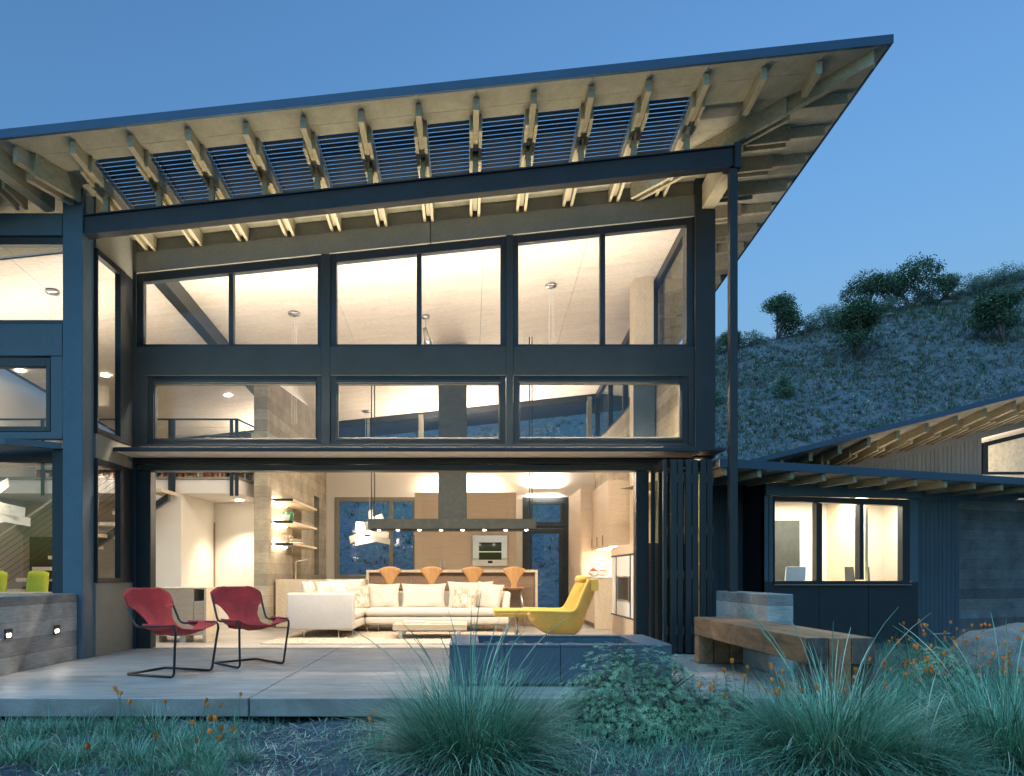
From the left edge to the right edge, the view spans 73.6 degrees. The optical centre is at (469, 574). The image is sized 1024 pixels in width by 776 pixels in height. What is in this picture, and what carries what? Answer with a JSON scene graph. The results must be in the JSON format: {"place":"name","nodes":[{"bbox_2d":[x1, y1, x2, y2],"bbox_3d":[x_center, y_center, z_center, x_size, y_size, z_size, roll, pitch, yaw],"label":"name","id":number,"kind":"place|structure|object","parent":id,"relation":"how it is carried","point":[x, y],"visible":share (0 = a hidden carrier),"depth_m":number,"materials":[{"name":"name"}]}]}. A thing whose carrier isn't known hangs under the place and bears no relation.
{"place":"outdoors","nodes":[
{"label":"outdoors","id":0,"kind":"place"},
{"bbox_2d":[137,624,610,648],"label":"floor","id":1,"kind":"structure","parent":0,"point":[228,638],"depth_m":10.17,"materials":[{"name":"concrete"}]},
{"bbox_2d":[25,570,48,591],"bbox_3d":[-6.375,0.469,9.832,0.380,1.057,0.605,0,0,0],"label":"dining chair","id":2,"kind":"object","parent":1,"relation":"on","point":[37,580],"visible":0.23,"depth_m":10.04,"materials":[{"name":"plastic"}]},
{"bbox_2d":[0,466,179,591],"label":"staircase","id":3,"kind":"structure","parent":1,"relation":"on","point":[164,499],"depth_m":11.45,"materials":[{"name":"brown wood"}]},
{"bbox_2d":[156,587,218,641],"bbox_3d":[-4.295,0.594,10.250,0.864,0.807,0.500,0,0,0],"label":"cabinet","id":4,"kind":"object","parent":1,"relation":"on","point":[193,603],"visible":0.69,"depth_m":10.00,"materials":[{"name":"brown wood"}]},
{"bbox_2d":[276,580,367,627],"bbox_3d":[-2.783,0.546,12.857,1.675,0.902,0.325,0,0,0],"label":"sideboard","id":5,"kind":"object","parent":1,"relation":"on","point":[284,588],"visible":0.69,"depth_m":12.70,"materials":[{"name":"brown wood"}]},
{"bbox_2d":[261,629,514,643],"bbox_3d":[-1.125,0.978,11.060,3.750,0.038,2.600,0,0,0],"label":"rug","id":6,"kind":"object","parent":1,"relation":"on","point":[385,636],"visible":0.72,"depth_m":10.68,"materials":[{"name":"beige fabric"}]},
{"bbox_2d":[287,591,510,637],"bbox_3d":[-1.056,0.639,11.447,3.507,0.714,1.995,0,0,0],"label":"corner sofa","id":7,"kind":"object","parent":6,"relation":"on","point":[323,611],"visible":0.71,"depth_m":10.68,"materials":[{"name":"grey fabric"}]},
{"bbox_2d":[315,581,347,592],"bbox_3d":[-2.222,0.246,11.000,0.526,0.288,0.226,0,-25,-18],"label":"cushion","id":8,"kind":"object","parent":7,"relation":"on","point":[331,587],"visible":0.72,"depth_m":10.92,"materials":[{"name":"beige fabric"}]},
{"bbox_2d":[327,579,362,595],"bbox_3d":[-2.184,0.234,11.900,0.642,0.321,0.235,0,-12,0],"label":"cushion","id":9,"kind":"object","parent":7,"relation":"on","point":[354,586],"visible":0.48,"depth_m":11.84,"materials":[{"name":"beige fabric"}]},
{"bbox_2d":[355,585,370,608],"bbox_3d":[-1.927,0.404,11.900,0.385,0.440,0.172,-4,-12,-24],"label":"cushion","id":10,"kind":"object","parent":7,"relation":"on","point":[362,601],"visible":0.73,"depth_m":11.86,"materials":[{"name":"fabric"}]},
{"bbox_2d":[368,583,399,606],"bbox_3d":[-1.536,0.389,12.150,0.581,0.478,0.219,0,-12,0],"label":"cushion","id":11,"kind":"object","parent":7,"relation":"on","point":[381,595],"visible":0.9,"depth_m":12.07,"materials":[{"name":"beige fabric"}]},
{"bbox_2d":[401,583,445,606],"bbox_3d":[-0.824,0.389,12.150,0.806,0.478,0.228,0,-12,0],"label":"cushion","id":12,"kind":"object","parent":7,"relation":"on","point":[420,595],"visible":0.9,"depth_m":12.07,"materials":[{"name":"beige fabric"}]},
{"bbox_2d":[450,584,478,607],"bbox_3d":[-0.091,0.407,11.850,0.457,0.429,0.159,8,-15,10],"label":"cushion","id":13,"kind":"object","parent":7,"relation":"on","point":[464,597],"visible":0.94,"depth_m":11.79,"materials":[{"name":"fabric"}]},
{"bbox_2d":[475,581,503,607],"bbox_3d":[0.333,0.379,11.980,0.480,0.480,0.217,8,-10,14],"label":"cushion","id":14,"kind":"object","parent":7,"relation":"on","point":[491,594],"visible":0.84,"depth_m":11.91,"materials":[{"name":"beige fabric"}]},
{"bbox_2d":[393,621,466,637],"bbox_3d":[-0.608,0.857,10.675,1.119,0.206,0.750,0,0,0],"label":"coffee table","id":15,"kind":"object","parent":6,"relation":"on","point":[400,627],"visible":0.91,"depth_m":10.30,"materials":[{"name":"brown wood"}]},
{"bbox_2d":[493,608,530,634],"bbox_3d":[0.645,0.759,10.485,0.560,0.475,0.540,0,0,0],"label":"ottoman","id":16,"kind":"object","parent":6,"relation":"on","point":[508,612],"visible":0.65,"depth_m":10.23,"materials":[{"name":"yellow fabric"}]},
{"bbox_2d":[379,566,401,627],"bbox_3d":[-1.491,0.423,12.894,0.415,1.148,0.428,0,0,0],"label":"bar stool","id":17,"kind":"object","parent":1,"relation":"on","point":[389,574],"visible":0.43,"depth_m":12.70,"materials":[{"name":"brown wood"}]},
{"bbox_2d":[421,566,441,583],"bbox_3d":[-0.716,0.423,12.894,0.415,1.148,0.428,0,0,0],"label":"bar stool","id":18,"kind":"object","parent":1,"relation":"on","point":[431,574],"visible":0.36,"depth_m":12.70,"materials":[{"name":"brown wood"}]},
{"bbox_2d":[415,492,515,569],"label":"tall cupboards","id":19,"kind":"object","parent":1,"relation":"on","point":[448,550],"visible":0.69,"depth_m":16.78,"materials":[{"name":"brown wood"}]},
{"bbox_2d":[473,535,506,565],"bbox_3d":[0.492,-0.582,16.741,0.854,0.750,0.072,0,0,0],"label":"wall oven","id":20,"kind":"object","parent":19,"relation":"in","point":[489,550],"depth_m":16.73,"materials":[{"name":"metal"}]},
{"bbox_2d":[462,566,483,627],"bbox_3d":[0.059,0.423,12.894,0.415,1.148,0.428,0,0,0],"label":"bar stool","id":21,"kind":"object","parent":1,"relation":"on","point":[472,574],"visible":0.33,"depth_m":12.70,"materials":[{"name":"brown wood"}]},
{"bbox_2d":[502,566,524,627],"bbox_3d":[0.824,0.423,12.894,0.415,1.148,0.428,0,0,0],"label":"bar stool","id":22,"kind":"object","parent":1,"relation":"on","point":[514,574],"visible":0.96,"depth_m":12.71,"materials":[{"name":"brown wood"}]},
{"bbox_2d":[523,576,597,634],"bbox_3d":[1.390,0.507,10.357,1.081,0.981,0.855,0,0,-4],"label":"lounge chair","id":23,"kind":"object","parent":1,"relation":"on","point":[573,609],"visible":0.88,"depth_m":10.06,"materials":[{"name":"yellow fabric"}]},
{"bbox_2d":[569,488,611,623],"bbox_3d":[2.728,-0.387,14.690,0.945,2.767,1.620,0,0,0],"label":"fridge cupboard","id":24,"kind":"object","parent":1,"relation":"on","point":[584,558],"visible":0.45,"depth_m":13.88,"materials":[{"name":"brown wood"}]},
{"bbox_2d":[585,576,611,628],"bbox_3d":[2.625,0.248,13.125,0.750,1.497,1.470,0,0,0],"label":"kitchen counter","id":25,"kind":"object","parent":1,"relation":"on","point":[598,613],"visible":0.35,"depth_m":12.40,"materials":[{"name":"brown wood"}]},
{"bbox_2d":[611,543,698,639],"bbox_3d":[2.788,0.279,10.325,0.984,1.437,1.650,0,0,0],"label":"fireplace","id":26,"kind":"object","parent":1,"relation":"on","point":[622,593],"visible":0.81,"depth_m":10.09,"materials":[{"name":"beige"}]},
{"bbox_2d":[0,649,797,716],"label":"patio","id":27,"kind":"structure","parent":0,"point":[302,682],"depth_m":6.26,"materials":[{"name":"concrete"}]},
{"bbox_2d":[0,593,76,675],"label":"garden wall","id":28,"kind":"structure","parent":27,"relation":"on","point":[38,630],"depth_m":7.30,"materials":[{"name":"concrete"}]},
{"bbox_2d":[122,587,219,677],"bbox_3d":[-3.026,0.565,6.900,0.717,0.869,0.616,0,0,21],"label":"sling chair","id":29,"kind":"object","parent":27,"relation":"on","point":[152,607],"visible":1,"depth_m":6.94,"materials":[{"name":"red fabric"}]},
{"bbox_2d":[210,586,289,668],"bbox_3d":[-2.463,0.565,7.614,0.717,0.869,0.616,0,0,45],"label":"sling chair","id":30,"kind":"object","parent":27,"relation":"on","point":[238,605],"visible":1,"depth_m":7.71,"materials":[{"name":"red fabric"}]},
{"bbox_2d":[449,635,671,685],"bbox_3d":[0.807,0.810,6.585,1.985,0.373,1.030,0,0,0],"label":"fire pit","id":31,"kind":"object","parent":27,"relation":"on","point":[560,650],"visible":0.82,"depth_m":6.07,"materials":[{"name":"concrete"}]},
{"bbox_2d":[694,617,874,716],"bbox_3d":[2.829,0.866,6.507,0.528,0.768,2.606,0,0,0],"label":"timber bench","id":32,"kind":"object","parent":27,"relation":"on","point":[721,639],"visible":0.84,"depth_m":5.57,"materials":[{"name":"brown wood"}]},
{"bbox_2d":[366,570,537,626],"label":"kitchen island","id":33,"kind":"structure","parent":0,"point":[528,581],"depth_m":13.16,"materials":[{"name":"brown wood"}]},
{"bbox_2d":[0,275,1023,775],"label":"ground","id":34,"kind":"structure","parent":0,"point":[548,593],"depth_m":27.14,"materials":[{"name":"green plant"}]},
{"bbox_2d":[0,731,51,764],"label":"grass tuft","id":35,"kind":"object","parent":34,"relation":"on","point":[3,758],"visible":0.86,"depth_m":4.31,"materials":[{"name":"plant"}]},
{"bbox_2d":[1,713,62,742],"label":"grass tuft","id":36,"kind":"object","parent":34,"relation":"on","point":[32,732],"visible":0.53,"depth_m":4.96,"materials":[{"name":"plant"}]},
{"bbox_2d":[11,707,83,736],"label":"grass tuft","id":37,"kind":"object","parent":34,"relation":"on","point":[56,727],"visible":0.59,"depth_m":5.13,"materials":[{"name":"plant"}]},
{"bbox_2d":[7,741,100,772],"bbox_3d":[-2.563,1.169,4.254,0.484,0.232,0.480,0,0,-10],"label":"grass tuft","id":38,"kind":"object","parent":34,"relation":"on","point":[56,762],"visible":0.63,"depth_m":4.27,"materials":[{"name":"plant"}]},
{"bbox_2d":[38,728,124,764],"bbox_3d":[-2.553,1.155,4.420,0.536,0.294,0.623,0,0,39],"label":"grass tuft","id":39,"kind":"object","parent":34,"relation":"on","point":[83,749],"visible":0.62,"depth_m":4.49,"materials":[{"name":"plant"}]},
{"bbox_2d":[59,704,117,732],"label":"grass tuft","id":40,"kind":"object","parent":34,"relation":"on","point":[89,724],"visible":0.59,"depth_m":5.27,"materials":[{"name":"plant"}]},
{"bbox_2d":[98,730,169,770],"bbox_3d":[-2.135,1.129,4.345,0.576,0.307,0.560,0,0,28],"label":"grass tuft","id":41,"kind":"object","parent":34,"relation":"on","point":[130,760],"visible":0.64,"depth_m":4.36,"materials":[{"name":"plant"}]},
{"bbox_2d":[121,732,173,775],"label":"poppy plant","id":42,"kind":"object","parent":34,"relation":"on","point":[155,734],"visible":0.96,"depth_m":4.02,"materials":[{"name":"green plant"}]},
{"bbox_2d":[115,700,187,739],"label":"grass tuft","id":43,"kind":"object","parent":34,"relation":"on","point":[158,724],"visible":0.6,"depth_m":5.18,"materials":[{"name":"plant"}]},
{"bbox_2d":[135,714,208,753],"bbox_3d":[-2.016,1.123,4.576,0.638,0.363,0.548,0,0,-20],"label":"grass tuft","id":44,"kind":"object","parent":34,"relation":"on","point":[168,741],"visible":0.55,"depth_m":4.63,"materials":[{"name":"plant"}]},
{"bbox_2d":[131,734,231,771],"bbox_3d":[-1.802,1.132,4.252,0.629,0.289,0.611,0,0,-1],"label":"grass tuft","id":45,"kind":"object","parent":34,"relation":"on","point":[180,763],"visible":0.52,"depth_m":4.23,"materials":[{"name":"plant"}]},
{"bbox_2d":[174,725,244,775],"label":"poppy plant","id":46,"kind":"object","parent":34,"relation":"on","point":[221,727],"visible":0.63,"depth_m":4.07,"materials":[{"name":"green plant"}]},
{"bbox_2d":[227,735,267,769],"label":"grass tuft","id":47,"kind":"object","parent":34,"relation":"on","point":[246,756],"visible":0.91,"depth_m":4.36,"materials":[{"name":"plant"}]},
{"bbox_2d":[0,34,893,658],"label":"house","id":48,"kind":"structure","parent":34,"relation":"on","point":[172,304],"depth_m":9.21,"materials":[{"name":"metal"}]},
{"bbox_2d":[0,478,30,525],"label":"pendant lamp","id":49,"kind":"object","parent":48,"relation":"hanging from","point":[10,513],"visible":1,"depth_m":10.08,"materials":[{"name":"white paper"}]},
{"bbox_2d":[0,358,50,431],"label":"window","id":50,"kind":"structure","parent":48,"relation":"in","point":[5,363],"depth_m":8.21,"materials":[{"name":"metal"}]},
{"bbox_2d":[0,237,62,323],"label":"window","id":51,"kind":"structure","parent":48,"relation":"in","point":[5,242],"depth_m":8.25,"materials":[{"name":"metal"}]},
{"bbox_2d":[30,537,51,591],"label":"wing door","id":52,"kind":"structure","parent":48,"relation":"in","point":[44,561],"depth_m":13.56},
{"bbox_2d":[94,248,132,582],"bbox_3d":[-4.572,-1.940,8.756,0.075,4.080,0.888,0,0,0],"label":"return window","id":53,"kind":"structure","parent":48,"relation":"in","point":[123,434],"depth_m":8.86,"materials":[{"name":"metal"}]},
{"bbox_2d":[35,463,253,476],"bbox_3d":[-6.325,-2.100,13.660,4.550,0.700,0.320,0,0,0],"label":"bookcase","id":54,"kind":"object","parent":48,"relation":"on","point":[38,470],"visible":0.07,"depth_m":13.77,"materials":[{"name":"wood"}]},
{"bbox_2d":[137,255,320,345],"bbox_3d":[-3.257,-3.705,9.292,2.500,1.282,0.096,0,0,0],"label":"window","id":55,"kind":"structure","parent":48,"relation":"in","point":[232,270],"depth_m":9.24,"materials":[{"name":"metal"}]},
{"bbox_2d":[149,376,320,443],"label":"window","id":56,"kind":"structure","parent":48,"relation":"in","point":[154,381],"depth_m":9.25,"materials":[{"name":"metal"}]},
{"bbox_2d":[272,498,316,510],"bbox_3d":[-3.462,-1.382,13.600,0.385,0.060,2.000,0,0,0],"label":"wall shelf","id":57,"kind":"object","parent":48,"relation":"attached to","point":[295,504],"depth_m":13.27,"materials":[{"name":"brown wood"}]},
{"bbox_2d":[349,472,389,544],"bbox_3d":[-2.174,-2.461,14.515,0.888,3.681,0.583,0,0,0],"label":"pendant lamp","id":58,"kind":"object","parent":48,"relation":"hanging from","point":[360,538],"visible":0.75,"depth_m":14.65,"materials":[{"name":"white paper"}]},
{"bbox_2d":[334,497,414,577],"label":"window","id":59,"kind":"structure","parent":48,"relation":"in","point":[337,500],"depth_m":17.37,"materials":[{"name":"black metal"}]},
{"bbox_2d":[186,394,595,437],"bbox_3d":[-2.850,-3.795,17.435,12.300,1.630,0.170,0,0,0],"label":"clerestory window","id":60,"kind":"structure","parent":48,"relation":"in","point":[589,398],"depth_m":17.37,"materials":[{"name":"metal"}]},
{"bbox_2d":[330,236,505,345],"bbox_3d":[-0.700,-3.834,9.292,2.386,1.539,0.096,0,0,0],"label":"window","id":61,"kind":"structure","parent":48,"relation":"in","point":[418,251],"depth_m":9.24,"materials":[{"name":"metal"}]},
{"bbox_2d":[331,376,505,443],"bbox_3d":[-0.700,-2.232,9.276,2.371,0.936,0.089,0,0,0],"label":"window","id":62,"kind":"structure","parent":48,"relation":"in","point":[336,381],"depth_m":9.25,"materials":[{"name":"metal"}]},
{"bbox_2d":[368,337,535,531],"bbox_3d":[-0.351,-2.805,13.675,3.306,3.873,0.550,0,0,0],"label":"range hood","id":63,"kind":"object","parent":48,"relation":"hanging from","point":[452,486],"visible":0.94,"depth_m":13.48,"materials":[{"name":"metal"}]},
{"bbox_2d":[523,497,567,607],"bbox_3d":[1.925,-0.409,17.386,1.167,3.126,0.152,0,0,0],"label":"garden door","id":64,"kind":"structure","parent":48,"relation":"in","point":[562,501],"depth_m":17.37,"materials":[{"name":"black metal"}]},
{"bbox_2d":[513,376,687,443],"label":"window","id":65,"kind":"structure","parent":48,"relation":"in","point":[682,381],"depth_m":9.25,"materials":[{"name":"metal"}]},
{"bbox_2d":[513,217,693,345],"bbox_3d":[1.811,-3.964,9.292,2.450,1.799,0.096,0,0,0],"label":"window","id":66,"kind":"structure","parent":48,"relation":"in","point":[602,232],"depth_m":9.24,"materials":[{"name":"metal"}]},
{"bbox_2d":[591,480,629,550],"bbox_3d":[2.659,-1.091,13.035,0.402,1.205,1.670,0,0,0],"label":"wall cupboard","id":67,"kind":"object","parent":48,"relation":"attached to","point":[610,514],"depth_m":12.20,"materials":[{"name":"brown wood"}]},
{"bbox_2d":[592,488,596,550],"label":"cupboard door","id":68,"kind":"structure","parent":67,"relation":"in","point":[594,493],"depth_m":13.57,"materials":[{"name":"brown wood"}]},
{"bbox_2d":[597,484,602,549],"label":"cupboard door","id":69,"kind":"structure","parent":67,"relation":"in","point":[599,489],"depth_m":13.05,"materials":[{"name":"brown wood"}]},
{"bbox_2d":[603,480,609,547],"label":"cupboard door","id":70,"kind":"structure","parent":67,"relation":"in","point":[606,486],"depth_m":12.38,"materials":[{"name":"brown wood"}]},
{"bbox_2d":[595,228,684,436],"bbox_3d":[3.243,-4.336,13.382,0.105,2.012,8.036,0,0,0],"label":"side window","id":71,"kind":"structure","parent":48,"relation":"in","point":[679,241],"depth_m":11.95,"materials":[{"name":"metal"}]},
{"bbox_2d":[651,460,667,642],"bbox_3d":[2.451,-0.230,8.848,0.051,2.420,0.623,0,0,0],"label":"folding door","id":72,"kind":"structure","parent":48,"relation":"in","point":[662,465],"depth_m":8.59,"materials":[{"name":"metal"}]},
{"bbox_2d":[658,459,677,652],"bbox_3d":[2.554,-0.230,8.829,0.078,2.420,0.623,0,0,0],"label":"folding door","id":73,"kind":"structure","parent":48,"relation":"in","point":[671,464],"depth_m":8.53,"materials":[{"name":"metal"}]},
{"bbox_2d":[667,460,683,652],"bbox_3d":[2.639,-0.230,8.838,0.078,2.420,0.603,0,0,0],"label":"folding door","id":74,"kind":"structure","parent":48,"relation":"in","point":[680,482],"depth_m":8.55,"materials":[{"name":"metal"}]},
{"bbox_2d":[683,459,691,652],"bbox_3d":[2.739,-0.230,8.829,0.078,2.420,0.623,0,0,0],"label":"folding door","id":75,"kind":"structure","parent":48,"relation":"in","point":[687,464],"depth_m":8.53,"materials":[{"name":"metal"}]},
{"bbox_2d":[683,460,698,652],"bbox_3d":[2.824,-0.230,8.838,0.078,2.420,0.603,0,0,0],"label":"folding door","id":76,"kind":"structure","parent":48,"relation":"in","point":[695,477],"depth_m":8.55,"materials":[{"name":"metal"}]},
{"bbox_2d":[698,459,706,616],"bbox_3d":[2.924,-0.230,8.829,0.078,2.420,0.623,0,0,0],"label":"folding door","id":77,"kind":"structure","parent":48,"relation":"in","point":[701,463],"depth_m":8.53,"materials":[{"name":"metal"}]},
{"bbox_2d":[698,460,712,616],"bbox_3d":[3.009,-0.230,8.838,0.078,2.420,0.603,0,0,0],"label":"folding door","id":78,"kind":"structure","parent":48,"relation":"in","point":[709,463],"depth_m":8.55,"materials":[{"name":"metal"}]},
{"bbox_2d":[313,594,625,775],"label":"bunch grass","id":79,"kind":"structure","parent":34,"relation":"on","point":[470,732],"depth_m":4.28,"materials":[{"name":"plant"}]},
{"bbox_2d":[0,675,1023,775],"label":"ground cover","id":80,"kind":"object","parent":34,"relation":"on","point":[631,754],"visible":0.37,"depth_m":4.38,"materials":[{"name":"green plant"}]},
{"bbox_2d":[551,640,721,742],"bbox_3d":[1.246,0.849,5.145,1.298,0.718,0.684,0,0,0],"label":"lupine shrub","id":81,"kind":"object","parent":34,"relation":"on","point":[618,678],"visible":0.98,"depth_m":5.01,"materials":[{"name":"green plant"}]},
{"bbox_2d":[340,270,1023,588],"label":"hillside heath","id":82,"kind":"object","parent":34,"relation":"on","point":[853,377],"visible":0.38,"depth_m":48.56,"materials":[{"name":"green plant"}]},
{"bbox_2d":[672,670,766,740],"bbox_3d":[1.865,0.952,5.012,0.805,0.481,0.545,0,0,0],"label":"lupine shrub","id":83,"kind":"object","parent":34,"relation":"on","point":[719,710],"visible":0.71,"depth_m":4.90,"materials":[{"name":"green plant"}]},
{"bbox_2d":[716,591,792,681],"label":"concrete block wall","id":84,"kind":"structure","parent":34,"relation":"on","point":[771,607],"depth_m":7.22,"materials":[{"name":"grey concrete"}]},
{"bbox_2d":[757,291,803,338],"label":"scrub oak","id":85,"kind":"object","parent":34,"relation":"on","point":[787,311],"visible":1,"depth_m":61.02,"materials":[{"name":"green plant"}]},
{"bbox_2d":[770,371,798,398],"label":"slope bush","id":86,"kind":"object","parent":34,"relation":"on","point":[779,387],"visible":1,"depth_m":45.83,"materials":[{"name":"green plant"}]},
{"bbox_2d":[794,313,829,333],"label":"sage brush","id":87,"kind":"object","parent":34,"relation":"on","point":[810,324],"visible":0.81,"depth_m":61.24,"materials":[{"name":"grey plant"}]},
{"bbox_2d":[620,391,1023,643],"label":"guest wing","id":88,"kind":"structure","parent":34,"relation":"on","point":[921,517],"depth_m":11.33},
{"bbox_2d":[773,496,909,583],"bbox_3d":[5.824,-0.524,10.673,2.754,1.371,0.197,0,0,-18],"label":"window","id":89,"kind":"structure","parent":88,"relation":"in","point":[903,506],"depth_m":10.71,"materials":[{"name":"metal"}]},
{"bbox_2d":[982,433,1023,474],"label":"window","id":90,"kind":"structure","parent":88,"relation":"in","point":[985,445],"depth_m":12.37,"materials":[{"name":"metal"}]},
{"bbox_2d":[626,633,1023,762],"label":"poppy bed","id":91,"kind":"object","parent":34,"relation":"on","point":[892,653],"visible":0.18,"depth_m":6.24,"materials":[{"name":"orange plant"}]},
{"bbox_2d":[813,302,848,324],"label":"sage brush","id":92,"kind":"object","parent":34,"relation":"on","point":[823,313],"visible":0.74,"depth_m":61.06,"materials":[{"name":"green plant"}]},
{"bbox_2d":[681,605,1005,775],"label":"bunch grass","id":93,"kind":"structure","parent":34,"relation":"on","point":[825,742],"depth_m":4.20,"materials":[{"name":"plant"}]},
{"bbox_2d":[828,292,890,358],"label":"scrub oak","id":94,"kind":"object","parent":34,"relation":"on","point":[860,317],"visible":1,"depth_m":52.45,"materials":[{"name":"green plant"}]},
{"bbox_2d":[837,268,903,304],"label":"scrub oak","id":95,"kind":"object","parent":34,"relation":"on","point":[875,283],"visible":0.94,"depth_m":60.94,"materials":[{"name":"green plant"}]},
{"bbox_2d":[882,252,955,307],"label":"scrub oak","id":96,"kind":"object","parent":34,"relation":"on","point":[917,270],"visible":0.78,"depth_m":60.93,"materials":[{"name":"green plant"}]},
{"bbox_2d":[845,674,1019,775],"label":"bunch grass","id":97,"kind":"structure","parent":34,"relation":"on","point":[952,759],"depth_m":4.00,"materials":[{"name":"plant"}]},
{"bbox_2d":[898,646,985,688],"bbox_3d":[4.571,0.901,6.600,0.704,0.426,0.620,0,0,0],"label":"lupine shrub","id":98,"kind":"object","parent":34,"relation":"on","point":[951,659],"visible":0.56,"depth_m":6.52,"materials":[{"name":"green plant"}]},
{"bbox_2d":[931,271,962,299],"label":"ridge bush","id":99,"kind":"object","parent":34,"relation":"on","point":[956,285],"visible":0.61,"depth_m":61.05,"materials":[{"name":"green plant"}]},
{"bbox_2d":[883,615,1023,775],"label":"bunch grass","id":100,"kind":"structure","parent":34,"relation":"on","point":[1013,745],"depth_m":4.39,"materials":[{"name":"plant"}]},
{"bbox_2d":[951,272,990,293],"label":"sage brush","id":101,"kind":"object","parent":34,"relation":"on","point":[974,284],"visible":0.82,"depth_m":60.70,"materials":[{"name":"green plant"}]},
{"bbox_2d":[943,622,1023,677],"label":"boulder","id":102,"kind":"object","parent":34,"relation":"on","point":[987,640],"visible":0.31,"depth_m":7.48,"materials":[{"name":"stone"}]},
{"bbox_2d":[963,279,1023,342],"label":"scrub oak","id":103,"kind":"object","parent":34,"relation":"on","point":[992,305],"visible":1,"depth_m":49.95,"materials":[{"name":"green plant"}]},
{"bbox_2d":[989,261,1023,284],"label":"sage brush","id":104,"kind":"object","parent":34,"relation":"on","point":[1011,275],"visible":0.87,"depth_m":60.41,"materials":[{"name":"green plant"}]},
{"bbox_2d":[0,0,1023,350],"label":"sky","id":105,"kind":"structure","parent":0,"point":[927,157],"materials":[{"name":"blue"}]},
{"bbox_2d":[784,567,805,580],"bbox_3d":[5.647,0.056,11.881,0.393,0.384,0.159,0,0,0],"label":"computer monitor","id":106,"kind":"object","parent":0,"point":[795,573],"visible":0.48,"depth_m":11.84,"materials":[{"name":"metal"}]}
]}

